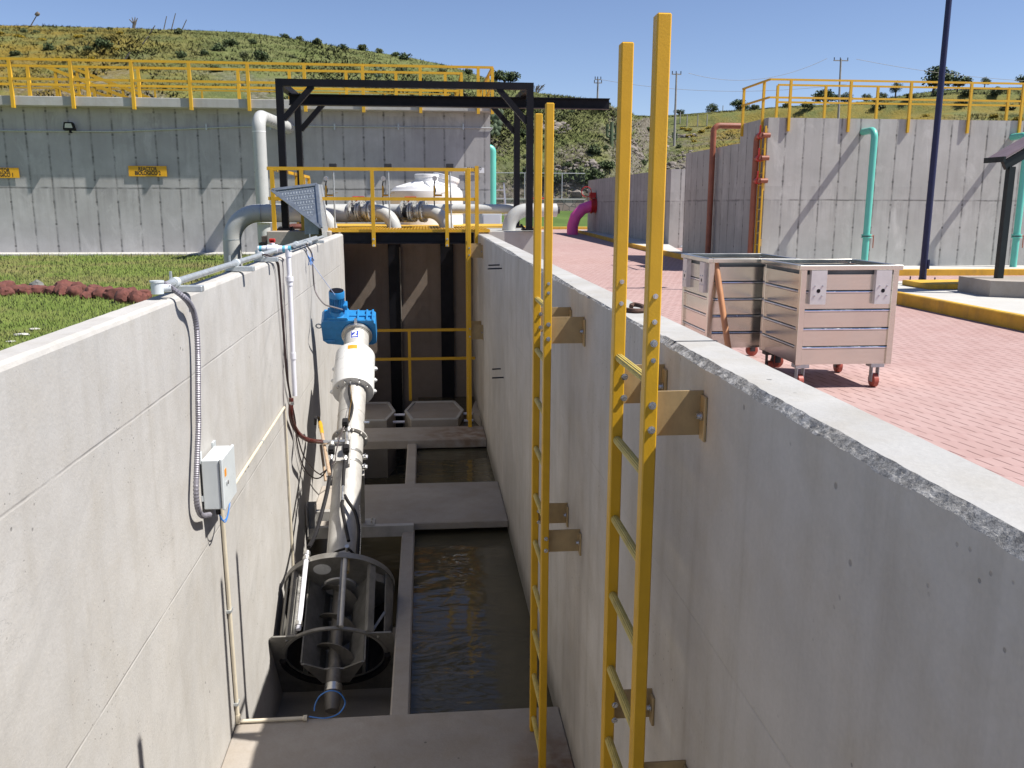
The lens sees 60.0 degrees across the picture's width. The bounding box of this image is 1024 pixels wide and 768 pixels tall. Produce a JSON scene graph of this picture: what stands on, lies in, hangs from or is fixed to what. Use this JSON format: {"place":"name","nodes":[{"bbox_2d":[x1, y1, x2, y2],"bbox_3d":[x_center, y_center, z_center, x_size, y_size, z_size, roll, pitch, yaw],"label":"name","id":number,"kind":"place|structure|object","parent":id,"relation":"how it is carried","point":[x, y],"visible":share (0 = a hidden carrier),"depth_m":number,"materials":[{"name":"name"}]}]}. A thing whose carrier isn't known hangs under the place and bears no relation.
{"place":"outdoors","nodes":[
{"label":"outdoors","id":0,"kind":"place"},
{"bbox_2d":[0,252,253,350],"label":"lawn","id":1,"kind":"structure","parent":0,"point":[99,280],"depth_m":15.99,"materials":[{"name":"plant"}]},
{"bbox_2d":[53,283,68,295],"bbox_3d":[-6.713,-1.389,13.218,0.225,0.225,0.372,-2,12,-10],"label":"volcanic stone","id":2,"kind":"object","parent":1,"relation":"on","point":[60,288],"visible":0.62,"depth_m":13.13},
{"bbox_2d":[65,285,82,296],"bbox_3d":[-6.452,-1.359,13.083,0.236,0.207,0.293,-3,12,-15],"label":"volcanic stone","id":3,"kind":"object","parent":1,"relation":"on","point":[76,290],"visible":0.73,"depth_m":12.99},
{"bbox_2d":[102,288,121,299],"bbox_3d":[-5.690,-1.275,12.717,0.348,0.213,0.219,-3,12,-15],"label":"volcanic stone","id":4,"kind":"object","parent":1,"relation":"on","point":[107,293],"visible":0.47,"depth_m":12.62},
{"bbox_2d":[113,289,130,303],"bbox_3d":[-5.374,-1.202,12.273,0.272,0.230,0.323,-8,14,-34],"label":"volcanic stone","id":5,"kind":"object","parent":1,"relation":"on","point":[120,295],"visible":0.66,"depth_m":12.15,"materials":[{"name":"stone"}]},
{"bbox_2d":[127,290,142,303],"bbox_3d":[-5.171,-1.182,12.223,0.233,0.228,0.236,10,15,41],"label":"volcanic stone","id":6,"kind":"object","parent":1,"relation":"on","point":[135,296],"visible":0.7,"depth_m":12.14,"materials":[{"name":"stone"}]},
{"bbox_2d":[252,110,293,245],"bbox_3d":[-5.923,-4.974,22.498,0.473,3.552,3.499,0,12,0],"label":"gooseneck pipe","id":7,"kind":"object","parent":1,"relation":"on","point":[261,120],"visible":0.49,"depth_m":20.85,"materials":[{"name":"grey paint"}]},
{"bbox_2d":[222,176,453,271],"bbox_3d":[-3.038,-2.688,15.651,4.011,1.924,0.821,-1,12,-6],"label":"header pipe","id":8,"kind":"object","parent":1,"relation":"on","point":[239,221],"visible":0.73,"depth_m":15.38,"materials":[{"name":"grey paint"}]},
{"bbox_2d":[0,252,254,255],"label":"pavement","id":9,"kind":"structure","parent":0,"point":[102,254],"depth_m":23.38,"materials":[{"name":"concrete"}]},
{"bbox_2d":[0,96,490,251],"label":"concrete tank","id":10,"kind":"object","parent":9,"relation":"on","point":[75,192],"visible":0.64,"depth_m":23.72,"materials":[{"name":"concrete"}]},
{"bbox_2d":[0,168,19,177],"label":"wall sign","id":11,"kind":"object","parent":10,"relation":"attached to","point":[9,172],"visible":1,"depth_m":23.25,"materials":[{"name":"metal"}]},
{"bbox_2d":[46,68,127,96],"bbox_3d":[-11.872,-8.047,24.861,2.180,1.670,0.085,-1,12,-6],"label":"stair rail","id":12,"kind":"object","parent":10,"relation":"on","point":[78,93],"visible":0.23,"depth_m":24.76,"materials":[{"name":"metal"}]},
{"bbox_2d":[73,68,150,97],"bbox_3d":[-11.563,-8.256,25.670,2.149,1.760,0.085,-1,12,-6],"label":"stair rail","id":13,"kind":"object","parent":10,"relation":"on","point":[77,71],"visible":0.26,"depth_m":25.54,"materials":[{"name":"metal"}]},
{"bbox_2d":[128,166,166,175],"bbox_3d":[-9.689,-5.665,23.592,0.985,0.272,0.046,-1,12,-6],"label":"wall sign","id":14,"kind":"object","parent":10,"relation":"attached to","point":[147,170],"visible":1,"depth_m":23.57,"materials":[{"name":"metal"}]},
{"bbox_2d":[0,64,462,98],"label":"guard rail","id":15,"kind":"object","parent":10,"relation":"on","point":[238,87],"visible":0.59,"depth_m":23.98,"materials":[{"name":"metal"}]},
{"bbox_2d":[14,87,450,97],"bbox_3d":[-10.394,-10.313,33.468,16.132,1.486,0.060,-1,12,-6],"label":"guard rail","id":16,"kind":"object","parent":10,"relation":"on","point":[384,93],"visible":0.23,"depth_m":33.30,"materials":[{"name":"metal"}]},
{"bbox_2d":[0,124,492,131],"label":"conduit","id":17,"kind":"object","parent":10,"relation":"attached to","point":[334,126],"visible":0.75,"depth_m":23.55,"materials":[{"name":"metal"}]},
{"bbox_2d":[0,57,493,113],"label":"guard rail","id":18,"kind":"object","parent":10,"relation":"on","point":[10,78],"visible":0.79,"depth_m":22.86,"materials":[{"name":"metal"}]},
{"bbox_2d":[490,145,495,203],"bbox_3d":[-0.627,-5.283,26.034,0.324,3.404,0.210,-1,12,-6],"label":"turquoise pipe","id":19,"kind":"object","parent":10,"relation":"attached to","point":[492,174],"visible":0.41,"depth_m":25.79,"materials":[{"name":"paint"}]},
{"bbox_2d":[221,707,574,767],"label":"concrete slab","id":20,"kind":"structure","parent":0,"point":[502,738],"depth_m":5.62,"materials":[{"name":"concrete"}]},
{"bbox_2d":[359,396,552,713],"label":"water","id":21,"kind":"structure","parent":0,"point":[471,634],"depth_m":7.88,"materials":[{"name":"liquid"}]},
{"bbox_2d":[404,401,463,464],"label":"octagonal block","id":22,"kind":"structure","parent":21,"relation":"in","point":[433,413],"depth_m":14.50,"materials":[{"name":"concrete"}]},
{"bbox_2d":[472,401,480,425],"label":"octagonal block","id":23,"kind":"structure","parent":21,"relation":"in","point":[476,417],"depth_m":14.54,"materials":[{"name":"concrete"}]},
{"bbox_2d":[0,23,1023,201],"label":"hills","id":24,"kind":"structure","parent":0,"point":[862,111],"depth_m":80.56,"materials":[{"name":"plant"}]},
{"bbox_2d":[490,108,503,135],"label":"prickly pear","id":25,"kind":"object","parent":24,"relation":"on","point":[497,124],"visible":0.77,"depth_m":80.70,"materials":[{"name":"plant"}]},
{"bbox_2d":[490,70,520,81],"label":"tree","id":26,"kind":"object","parent":24,"relation":"on","point":[510,76],"visible":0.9,"depth_m":95.99,"materials":[{"name":"green plant"}]},
{"bbox_2d":[575,170,599,184],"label":"bush","id":27,"kind":"object","parent":24,"relation":"on","point":[586,174],"visible":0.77,"depth_m":76.67,"materials":[{"name":"green plant"}]},
{"bbox_2d":[606,122,616,146],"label":"column cactus","id":28,"kind":"object","parent":24,"relation":"on","point":[612,139],"depth_m":81.66,"materials":[{"name":"plant"}]},
{"bbox_2d":[533,120,696,196],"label":"hillside rocks","id":29,"kind":"object","parent":24,"relation":"on","point":[597,166],"visible":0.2,"depth_m":83.51,"materials":[{"name":"stone"}]},
{"bbox_2d":[672,71,680,145],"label":"power pole","id":30,"kind":"object","parent":24,"relation":"on","point":[674,130],"visible":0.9,"depth_m":109.84,"materials":[{"name":"metal"}]},
{"bbox_2d":[811,89,837,101],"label":"tree","id":31,"kind":"object","parent":24,"relation":"on","point":[821,94],"visible":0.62,"depth_m":145.18,"materials":[{"name":"green plant"}]},
{"bbox_2d":[921,64,966,95],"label":"tree","id":32,"kind":"object","parent":24,"relation":"on","point":[934,76],"visible":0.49,"depth_m":120.14,"materials":[{"name":"green plant"}]},
{"bbox_2d":[0,0,1023,115],"label":"sky","id":33,"kind":"structure","parent":0,"point":[561,45],"materials":[{"name":"blue"}]},
{"bbox_2d":[501,211,587,226],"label":"grass slope","id":34,"kind":"structure","parent":0,"point":[561,219],"depth_m":66.02,"materials":[{"name":"plant"}]},
{"bbox_2d":[496,198,584,210],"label":"rubble wall","id":35,"kind":"structure","parent":34,"relation":"on","point":[567,204],"depth_m":74.23,"materials":[{"name":"concrete"}]},
{"bbox_2d":[496,172,584,197],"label":"chain link fence","id":36,"kind":"object","parent":35,"relation":"on","point":[562,177],"visible":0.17,"depth_m":74.07,"materials":[{"name":"grey"}]},
{"bbox_2d":[541,229,1023,486],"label":"paving","id":37,"kind":"structure","parent":0,"point":[953,384],"depth_m":9.23,"materials":[{"name":"brick"}]},
{"bbox_2d":[480,214,500,223],"bbox_3d":[-0.583,-3.952,24.329,0.528,1.476,0.765,-1,12,-6],"label":"cabinet","id":38,"kind":"object","parent":37,"relation":"on","point":[490,218],"visible":0.08,"depth_m":23.85,"materials":[{"name":"metal"}]},
{"bbox_2d":[485,228,543,258],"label":"concrete plinth","id":39,"kind":"structure","parent":37,"relation":"on","point":[519,238],"depth_m":14.51,"materials":[{"name":"concrete"}]},
{"bbox_2d":[502,197,559,230],"bbox_3d":[0.323,-2.845,14.882,0.995,0.560,0.224,-2,12,-12],"label":"outlet pipe","id":40,"kind":"object","parent":39,"relation":"on","point":[514,215],"visible":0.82,"depth_m":14.75,"materials":[{"name":"grey paint"}]},
{"bbox_2d":[567,186,596,234],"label":"magenta pipe","id":41,"kind":"object","parent":37,"relation":"on","point":[579,212],"visible":1,"depth_m":49.94,"materials":[{"name":"paint"}]},
{"bbox_2d":[578,230,633,247],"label":"kerb","id":42,"kind":"structure","parent":37,"relation":"on","point":[601,237],"depth_m":44.19,"materials":[{"name":"yellow paint"}]},
{"bbox_2d":[633,244,682,259],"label":"kerb","id":43,"kind":"structure","parent":37,"relation":"on","point":[665,252],"depth_m":29.82,"materials":[{"name":"yellow paint"}]},
{"bbox_2d":[714,263,731,348],"bbox_3d":[2.165,-0.681,9.060,0.062,1.161,0.579,-2,12,-12],"label":"plank","id":44,"kind":"object","parent":37,"relation":"on","point":[723,314],"visible":0.55,"depth_m":9.06,"materials":[{"name":"brown wood"}]},
{"bbox_2d":[681,253,799,366],"bbox_3d":[2.446,-0.819,9.748,0.993,1.171,0.993,-1,12,-6],"label":"steel bin","id":45,"kind":"object","parent":37,"relation":"on","point":[742,281],"visible":0.6,"depth_m":9.31,"materials":[{"name":"metal"}]},
{"bbox_2d":[759,259,903,386],"bbox_3d":[3.097,-0.619,8.774,0.993,1.171,0.993,-1,12,-6],"label":"steel bin","id":46,"kind":"object","parent":37,"relation":"on","point":[837,316],"visible":0.93,"depth_m":8.36,"materials":[{"name":"metal"}]},
{"bbox_2d":[896,291,1023,330],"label":"kerb","id":47,"kind":"structure","parent":37,"relation":"on","point":[1007,319],"depth_m":13.72,"materials":[{"name":"yellow paint"}]},
{"bbox_2d":[899,269,1023,275],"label":"kerb","id":48,"kind":"structure","parent":37,"relation":"on","point":[946,272],"depth_m":22.06,"materials":[{"name":"yellow paint"}]},
{"bbox_2d":[581,230,1023,268],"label":"pavement","id":49,"kind":"structure","parent":0,"point":[668,247],"depth_m":23.52,"materials":[{"name":"concrete"}]},
{"bbox_2d":[587,169,685,247],"bbox_3d":[8.361,-8.674,44.185,6.000,3.268,18.000,-1,12,-6],"label":"concrete tank","id":50,"kind":"object","parent":49,"relation":"on","point":[601,220],"visible":0.29,"depth_m":39.96,"materials":[{"name":"concrete"}]},
{"bbox_2d":[705,123,744,252],"bbox_3d":[6.862,-5.729,26.452,2.122,3.961,0.172,-2,12,-8],"label":"overflow pipe","id":51,"kind":"object","parent":49,"relation":"on","point":[715,127],"visible":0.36,"depth_m":26.16,"materials":[{"name":"metal"}]},
{"bbox_2d":[747,125,770,257],"bbox_3d":[6.310,-4.770,22.734,0.275,3.562,0.534,-1,12,-6],"label":"drain manifold","id":52,"kind":"object","parent":49,"relation":"on","point":[755,178],"visible":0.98,"depth_m":22.74,"materials":[{"name":"red paint"}]},
{"bbox_2d":[682,118,1023,265],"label":"concrete tank","id":53,"kind":"object","parent":49,"relation":"on","point":[814,192],"visible":0.68,"depth_m":22.99,"materials":[{"name":"concrete"}]},
{"bbox_2d":[753,126,768,257],"bbox_3d":[6.379,-4.761,22.716,0.099,3.551,0.324,-1,12,-6],"label":"tank ladder","id":54,"kind":"object","parent":53,"relation":"attached to","point":[762,185],"visible":0.87,"depth_m":22.67,"materials":[{"name":"metal"}]},
{"bbox_2d":[740,78,1023,135],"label":"guard rail","id":55,"kind":"object","parent":53,"relation":"on","point":[970,100],"visible":0.92,"depth_m":22.47,"materials":[{"name":"metal"}]},
{"bbox_2d":[1009,132,1023,266],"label":"turquoise pipe","id":56,"kind":"object","parent":53,"relation":"attached to","point":[1016,235],"visible":0.8,"depth_m":22.73,"materials":[{"name":"metal"}]},
{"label":"tank walkway","id":57,"kind":"structure","parent":53,"relation":"attached to","visible":0},
{"bbox_2d":[775,84,1023,120],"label":"guard rail","id":58,"kind":"object","parent":57,"relation":"on","point":[877,103],"visible":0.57,"depth_m":23.36,"materials":[{"name":"metal"}]},
{"bbox_2d":[860,127,877,259],"bbox_3d":[8.996,-4.702,22.543,0.328,3.522,0.776,-1,12,-6],"label":"turquoise pipe","id":59,"kind":"object","parent":49,"relation":"on","point":[866,235],"visible":0.97,"depth_m":22.21,"materials":[{"name":"metal"}]},
{"bbox_2d":[898,281,1023,313],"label":"pavement","id":60,"kind":"structure","parent":0,"point":[1014,305],"depth_m":14.70,"materials":[{"name":"concrete"}]},
{"bbox_2d":[909,0,951,279],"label":"lamp pole","id":61,"kind":"object","parent":60,"relation":"on","point":[924,264],"visible":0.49,"depth_m":16.78,"materials":[{"name":"metal"}]},
{"bbox_2d":[902,279,958,289],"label":"plinth","id":62,"kind":"structure","parent":60,"relation":"on","point":[937,284],"depth_m":16.48,"materials":[{"name":"yellow paint"}]},
{"bbox_2d":[957,276,1023,297],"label":"plinth","id":63,"kind":"structure","parent":60,"relation":"on","point":[1005,286],"depth_m":15.02,"materials":[{"name":"concrete"}]},
{"bbox_2d":[984,137,1023,277],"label":"shelter","id":64,"kind":"object","parent":63,"relation":"on","point":[1005,159],"visible":1,"depth_m":15.19,"materials":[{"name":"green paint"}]},
{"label":"channel floor","id":65,"kind":"structure","parent":0,"visible":0},
{"bbox_2d":[0,234,345,767],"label":"channel wall","id":66,"kind":"structure","parent":65,"relation":"on","point":[115,650],"depth_m":4.14,"materials":[{"name":"concrete"}]},
{"bbox_2d":[169,271,203,291],"bbox_3d":[-1.776,-0.555,4.801,0.195,0.110,0.060,-1,12,-6],"label":"strut channel","id":67,"kind":"object","parent":66,"relation":"on","point":[190,288],"visible":0.55,"depth_m":4.78,"materials":[{"name":"metal"}]},
{"bbox_2d":[200,440,236,522],"bbox_3d":[-1.708,0.569,5.198,0.139,0.450,0.376,-1,12,-6],"label":"electrical enclosure","id":68,"kind":"object","parent":66,"relation":"attached to","point":[217,463],"visible":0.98,"depth_m":5.04,"materials":[{"name":"grey paint"}]},
{"bbox_2d":[219,444,236,509],"bbox_3d":[-1.650,0.539,5.170,0.028,0.302,0.322,-1,12,-6],"label":"door","id":69,"kind":"structure","parent":68,"relation":"in","point":[227,461],"depth_m":5.12,"materials":[{"name":"grey paint"}]},
{"bbox_2d":[225,255,254,271],"bbox_3d":[-1.921,-0.851,6.255,0.195,0.110,0.060,-1,12,-6],"label":"strut channel","id":70,"kind":"object","parent":66,"relation":"on","point":[241,268],"visible":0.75,"depth_m":6.24,"materials":[{"name":"metal"}]},
{"bbox_2d":[167,236,317,286],"bbox_3d":[-2.107,-1.155,7.746,0.054,0.054,6.714,-1,12,-6],"label":"conduit","id":71,"kind":"object","parent":66,"relation":"attached to","point":[176,281],"visible":0.75,"depth_m":5.77,"materials":[{"name":"metal"}]},
{"bbox_2d":[149,280,171,293],"bbox_3d":[-1.766,-0.490,4.468,0.098,0.066,0.120,-1,12,-6],"label":"junction box","id":72,"kind":"object","parent":71,"relation":"attached to","point":[159,287],"visible":1,"depth_m":4.42,"materials":[{"name":"grey paint"}]},
{"bbox_2d":[164,281,211,518],"bbox_3d":[-1.704,0.121,4.742,0.104,1.354,0.318,3,12,11],"label":"flexible conduit","id":73,"kind":"object","parent":72,"relation":"hanging from","point":[195,319],"visible":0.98,"depth_m":4.79,"materials":[{"name":"metal"}]},
{"bbox_2d":[268,255,326,478],"bbox_3d":[-2.037,-0.032,8.322,0.165,2.456,1.748,1,12,3],"label":"cable","id":74,"kind":"object","parent":71,"relation":"hanging from","point":[286,369],"visible":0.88,"depth_m":7.89,"materials":[{"name":"rubber"}]},
{"bbox_2d":[262,254,332,477],"bbox_3d":[-2.059,0.021,8.899,0.108,2.789,2.861,0,12,0],"label":"cable","id":75,"kind":"object","parent":71,"relation":"hanging from","point":[287,368],"visible":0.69,"depth_m":7.95,"materials":[{"name":"rubber"}]},
{"bbox_2d":[220,509,307,723],"bbox_3d":[-1.577,1.419,5.643,0.462,1.660,0.112,-1,12,-6],"label":"conduit","id":76,"kind":"object","parent":66,"relation":"attached to","point":[238,720],"visible":0.96,"depth_m":5.68,"materials":[{"name":"metal"}]},
{"bbox_2d":[236,406,293,566],"bbox_3d":[-1.929,1.164,7.029,0.028,1.547,2.244,-1,12,-6],"label":"conduit","id":77,"kind":"object","parent":66,"relation":"attached to","point":[246,466],"visible":0.94,"depth_m":7.99,"materials":[{"name":"metal"}]},
{"bbox_2d":[255,239,296,395],"bbox_3d":[-2.153,-0.598,8.123,0.328,1.450,0.080,-1,12,-6],"label":"water pipe","id":78,"kind":"object","parent":66,"relation":"attached to","point":[289,280],"visible":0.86,"depth_m":8.08,"materials":[{"name":"white plastic"}]},
{"bbox_2d":[265,256,294,564],"bbox_3d":[-2.042,0.314,7.938,0.026,2.936,0.720,0,12,-3],"label":"cable","id":79,"kind":"object","parent":66,"relation":"attached to","point":[283,373],"visible":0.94,"depth_m":7.97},
{"bbox_2d":[344,233,473,243],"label":"steel beam","id":80,"kind":"structure","parent":66,"relation":"attached to","point":[403,238],"depth_m":14.20,"materials":[{"name":"metal"}]},
{"bbox_2d":[275,626,395,718],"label":"screen bay floor","id":81,"kind":"structure","parent":65,"relation":"on","point":[368,702],"depth_m":7.52,"materials":[{"name":"concrete"}]},
{"bbox_2d":[269,288,413,713],"bbox_3d":[-1.540,0.830,8.623,1.117,3.207,4.056,-1,12,-6],"label":"screw screen","id":82,"kind":"object","parent":81,"relation":"on","point":[336,632],"visible":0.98,"depth_m":7.64,"materials":[{"name":"silver metal"}]},
{"bbox_2d":[288,398,323,443],"bbox_3d":[-1.968,0.359,8.349,0.220,0.576,0.575,2,12,7],"label":"water hose","id":83,"kind":"object","parent":82,"relation":"attached to","point":[299,434],"visible":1,"depth_m":8.29,"materials":[{"name":"rubber"}]},
{"bbox_2d":[314,415,330,475],"bbox_3d":[-1.869,0.561,8.688,0.094,0.305,1.334,-3,12,-15],"label":"shovel","id":84,"kind":"object","parent":82,"relation":"attached to","point":[320,425],"visible":1,"depth_m":8.82,"materials":[{"name":"wood"}]},
{"bbox_2d":[362,402,396,477],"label":"octagonal block","id":85,"kind":"structure","parent":65,"relation":"on","point":[380,463],"depth_m":14.15,"materials":[{"name":"concrete"}]},
{"bbox_2d":[390,530,414,714],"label":"divider wall","id":86,"kind":"structure","parent":65,"relation":"on","point":[401,691],"depth_m":7.20,"materials":[{"name":"concrete"}]},
{"bbox_2d":[316,481,507,529],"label":"concrete walkway","id":87,"kind":"structure","parent":86,"relation":"on","point":[451,505],"depth_m":10.05,"materials":[{"name":"concrete"}]},
{"bbox_2d":[342,233,472,426],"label":"well back wall","id":88,"kind":"structure","parent":65,"relation":"on","point":[366,276],"depth_m":15.97,"materials":[{"name":"concrete"}]},
{"bbox_2d":[267,229,341,255],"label":"concrete plinth","id":89,"kind":"structure","parent":88,"relation":"on","point":[282,238],"depth_m":13.74,"materials":[{"name":"concrete"}]},
{"bbox_2d":[271,183,327,237],"bbox_3d":[-3.261,-2.668,13.630,0.836,0.822,1.520,-1,12,-6],"label":"screenings chute","id":90,"kind":"object","parent":89,"relation":"on","point":[306,201],"visible":1,"depth_m":13.34,"materials":[{"name":"metal"}]},
{"bbox_2d":[275,78,609,230],"bbox_3d":[-1.072,-3.802,15.063,5.479,2.291,2.240,-1,12,-6],"label":"gantry","id":91,"kind":"object","parent":89,"relation":"on","point":[526,99],"visible":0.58,"depth_m":14.61,"materials":[{"name":"metal"}]},
{"bbox_2d":[429,204,512,213],"bbox_3d":[-0.753,-3.239,16.389,1.790,0.170,0.170,-1,12,-6],"label":"thin pipe","id":92,"kind":"object","parent":91,"relation":"attached to","point":[491,208],"visible":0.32,"depth_m":16.34,"materials":[{"name":"grey paint"}]},
{"bbox_2d":[388,244,403,427],"bbox_3d":[-2.089,-0.566,16.053,0.220,3.890,0.095,-1,12,-6],"label":"guide post","id":93,"kind":"object","parent":88,"relation":"attached to","point":[395,305],"visible":0.65,"depth_m":15.94,"materials":[{"name":"metal"}]},
{"bbox_2d":[341,232,471,232],"bbox_3d":[-2.409,-2.782,17.286,3.455,0.540,2.750,-1,12,-6],"label":"platform base","id":94,"kind":"object","parent":88,"relation":"on","point":[402,232],"depth_m":15.94,"materials":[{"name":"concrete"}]},
{"bbox_2d":[267,166,478,246],"bbox_3d":[-2.162,-2.801,13.975,3.276,1.260,0.069,-1,12,-6],"label":"guard rail","id":95,"kind":"object","parent":94,"relation":"on","point":[372,198],"visible":0.95,"depth_m":13.93,"materials":[{"name":"metal"}]},
{"bbox_2d":[299,226,489,231],"bbox_3d":[-1.953,-2.642,15.115,3.016,0.045,2.044,-1,12,-6],"label":"floor grating","id":96,"kind":"object","parent":94,"relation":"on","point":[401,229],"visible":0.81,"depth_m":14.26,"materials":[{"name":"metal"}]},
{"bbox_2d":[390,173,462,224],"bbox_3d":[-1.729,-3.536,17.975,1.465,1.467,1.465,-1,12,-6],"label":"water tank","id":97,"kind":"object","parent":94,"relation":"on","point":[421,185],"visible":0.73,"depth_m":17.47,"materials":[{"name":"plastic"}]},
{"bbox_2d":[337,224,525,227],"bbox_3d":[-1.908,-3.061,17.182,4.200,0.041,2.140,-1,12,-6],"label":"deck strip","id":98,"kind":"object","parent":94,"relation":"on","point":[492,225],"visible":0.07,"depth_m":16.85,"materials":[{"name":"yellow paint"}]},
{"bbox_2d":[440,244,454,397],"bbox_3d":[-1.169,-0.583,16.155,0.229,3.890,0.068,-1,12,-6],"label":"guide post","id":99,"kind":"object","parent":88,"relation":"attached to","point":[447,309],"visible":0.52,"depth_m":15.99,"materials":[{"name":"metal"}]},
{"bbox_2d":[405,443,416,483],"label":"divider wall","id":100,"kind":"structure","parent":65,"relation":"on","point":[411,467],"depth_m":11.82,"materials":[{"name":"concrete"}]},
{"bbox_2d":[363,426,486,449],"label":"concrete walkway","id":101,"kind":"structure","parent":100,"relation":"on","point":[431,437],"depth_m":12.94,"materials":[{"name":"concrete"}]},
{"bbox_2d":[472,232,1023,767],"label":"channel wall","id":102,"kind":"structure","parent":65,"relation":"on","point":[836,582],"depth_m":2.32,"materials":[{"name":"concrete"}]},
{"bbox_2d":[375,328,474,400],"bbox_3d":[-1.709,-0.333,15.347,2.144,1.258,0.046,-1,12,-6],"label":"guard rail","id":103,"kind":"object","parent":102,"relation":"attached to","point":[409,358],"visible":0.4,"depth_m":15.28,"materials":[{"name":"metal"}]},
{"bbox_2d":[465,168,482,426],"bbox_3d":[-0.568,-1.276,13.399,0.234,3.849,0.520,-1,12,-6],"label":"wall ladder","id":104,"kind":"object","parent":102,"relation":"attached to","point":[474,329],"depth_m":13.27,"materials":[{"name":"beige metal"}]},
{"bbox_2d":[529,103,585,767],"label":"wall ladder","id":105,"kind":"object","parent":102,"relation":"attached to","point":[556,325],"depth_m":5.07,"materials":[{"name":"metal"}]},
{"bbox_2d":[626,302,643,312],"bbox_3d":[0.566,-0.348,4.048,0.162,0.031,0.151,-11,16,-44],"label":"steel hook","id":106,"kind":"object","parent":102,"relation":"on","point":[631,309],"visible":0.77,"depth_m":3.98,"materials":[{"name":"metal"}]},
{"bbox_2d":[600,12,707,767],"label":"wall ladder","id":107,"kind":"object","parent":102,"relation":"attached to","point":[664,411],"depth_m":2.90,"materials":[{"name":"metal"}]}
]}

